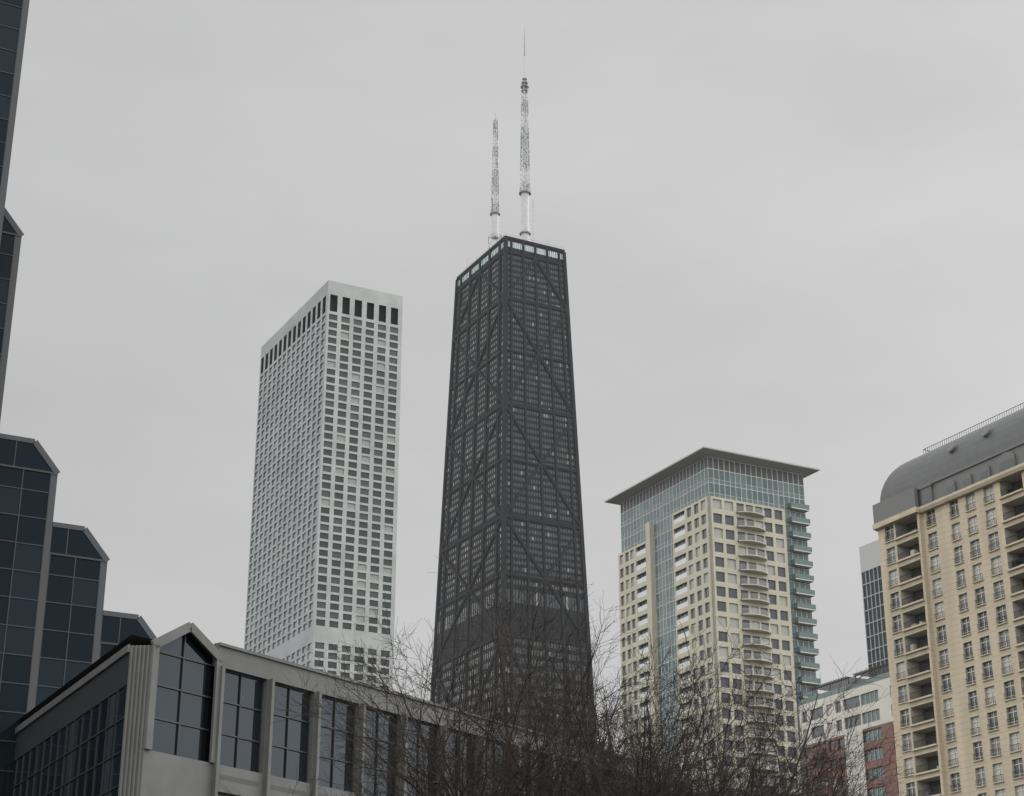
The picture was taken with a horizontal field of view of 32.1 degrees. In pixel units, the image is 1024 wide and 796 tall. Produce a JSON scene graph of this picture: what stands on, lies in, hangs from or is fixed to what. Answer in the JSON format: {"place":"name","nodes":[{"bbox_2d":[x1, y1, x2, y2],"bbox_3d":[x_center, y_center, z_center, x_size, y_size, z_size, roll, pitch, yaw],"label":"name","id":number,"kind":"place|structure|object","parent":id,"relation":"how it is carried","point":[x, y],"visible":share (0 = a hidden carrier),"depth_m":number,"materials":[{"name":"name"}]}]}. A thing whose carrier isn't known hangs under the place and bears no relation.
{"place":"outdoors","nodes":[
{"label":"outdoors","id":0,"kind":"place"},
{"bbox_2d":[0,0,209,795],"bbox_3d":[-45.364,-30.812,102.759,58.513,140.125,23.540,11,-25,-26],"label":"stepped glass tower","id":1,"kind":"structure","parent":0,"point":[60,627],"depth_m":87.68,"materials":[{"name":"blue glass"}]},
{"bbox_2d":[11,622,691,795],"bbox_3d":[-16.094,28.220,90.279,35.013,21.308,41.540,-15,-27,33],"label":"building","id":2,"kind":"structure","parent":0,"point":[132,715],"depth_m":72.88,"materials":[{"name":"grey"}]},
{"bbox_2d":[0,0,1023,753],"label":"sky","id":3,"kind":"structure","parent":0,"point":[789,231],"materials":[{"name":"grey"}]},
{"bbox_2d":[604,446,820,795],"bbox_3d":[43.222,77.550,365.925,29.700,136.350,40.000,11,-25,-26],"label":"building","id":4,"kind":"structure","parent":0,"point":[708,534],"depth_m":367.91,"materials":[{"name":"cream concrete"},{"name":"teal glass"}]},
{"bbox_2d":[859,539,887,677],"bbox_3d":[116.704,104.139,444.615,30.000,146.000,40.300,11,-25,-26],"label":"dark grid tower","id":5,"kind":"structure","parent":0,"point":[873,605],"depth_m":472.44,"materials":[{"name":"grey glass"}]},
{"label":"ground surface","id":6,"kind":"structure","parent":0,"visible":0},
{"bbox_2d":[244,280,402,690],"bbox_3d":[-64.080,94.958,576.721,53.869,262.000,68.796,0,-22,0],"label":"skyscraper","id":7,"kind":"structure","parent":6,"relation":"on","point":[322,554],"depth_m":582.07,"materials":[{"name":"stone"}]},
{"bbox_2d":[218,699,675,795],"bbox_3d":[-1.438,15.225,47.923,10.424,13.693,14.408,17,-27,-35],"label":"tree","id":8,"kind":"object","parent":6,"relation":"on","point":[424,785],"visible":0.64,"depth_m":48.23,"materials":[{"name":"brown plant"}]},
{"bbox_2d":[430,235,594,746],"bbox_3d":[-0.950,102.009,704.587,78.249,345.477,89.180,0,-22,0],"label":"skyscraper","id":9,"kind":"structure","parent":6,"relation":"on","point":[511,479],"depth_m":715.88,"materials":[{"name":"metal"}]},
{"bbox_2d":[458,27,554,274],"bbox_3d":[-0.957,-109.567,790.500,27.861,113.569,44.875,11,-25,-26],"label":"rooftop antennas","id":10,"kind":"object","parent":9,"relation":"on","point":[524,194],"visible":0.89,"depth_m":782.91,"materials":[{"name":"grey metal"}]},
{"bbox_2d":[303,533,808,795],"bbox_3d":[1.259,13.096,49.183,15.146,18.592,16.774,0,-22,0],"label":"tree","id":11,"kind":"object","parent":6,"relation":"on","point":[507,747],"visible":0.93,"depth_m":49.40,"materials":[{"name":"brown plant"}]},
{"bbox_2d":[272,544,906,795],"bbox_3d":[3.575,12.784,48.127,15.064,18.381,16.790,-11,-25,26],"label":"tree","id":12,"kind":"object","parent":6,"relation":"on","point":[600,766],"visible":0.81,"depth_m":49.24,"materials":[{"name":"brown plant"}]},
{"bbox_2d":[346,644,863,795],"bbox_3d":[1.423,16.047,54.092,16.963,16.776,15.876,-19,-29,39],"label":"tree","id":13,"kind":"object","parent":6,"relation":"on","point":[582,741],"visible":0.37,"depth_m":54.86,"materials":[{"name":"brown plant"}]},
{"bbox_2d":[400,629,871,795],"bbox_3d":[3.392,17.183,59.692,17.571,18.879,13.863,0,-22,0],"label":"tree","id":14,"kind":"object","parent":6,"relation":"on","point":[618,704],"visible":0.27,"depth_m":59.74,"materials":[{"name":"brown plant"}]},
{"bbox_2d":[496,669,870,795],"bbox_3d":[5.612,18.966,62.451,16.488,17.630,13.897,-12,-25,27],"label":"tree","id":15,"kind":"object","parent":6,"relation":"on","point":[765,754],"visible":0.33,"depth_m":62.08,"materials":[{"name":"brown plant"}]},
{"bbox_2d":[486,659,914,795],"bbox_3d":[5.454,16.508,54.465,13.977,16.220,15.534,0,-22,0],"label":"tree","id":16,"kind":"object","parent":6,"relation":"on","point":[841,772],"visible":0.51,"depth_m":53.26,"materials":[{"name":"brown plant"}]},
{"bbox_2d":[614,701,901,795],"bbox_3d":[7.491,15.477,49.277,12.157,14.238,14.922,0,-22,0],"label":"tree","id":17,"kind":"object","parent":6,"relation":"on","point":[792,771],"visible":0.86,"depth_m":49.56,"materials":[{"name":"brown plant"}]},
{"bbox_2d":[798,663,898,795],"bbox_3d":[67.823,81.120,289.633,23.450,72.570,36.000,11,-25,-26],"label":"brick apartments","id":18,"kind":"structure","parent":6,"relation":"on","point":[879,715],"depth_m":297.34,"materials":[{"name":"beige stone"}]},
{"bbox_2d":[872,402,1023,795],"bbox_3d":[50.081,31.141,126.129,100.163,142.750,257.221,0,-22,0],"label":"mansard tower","id":19,"kind":"structure","parent":6,"relation":"on","point":[948,524],"depth_m":238.12,"materials":[{"name":"beige stone"}]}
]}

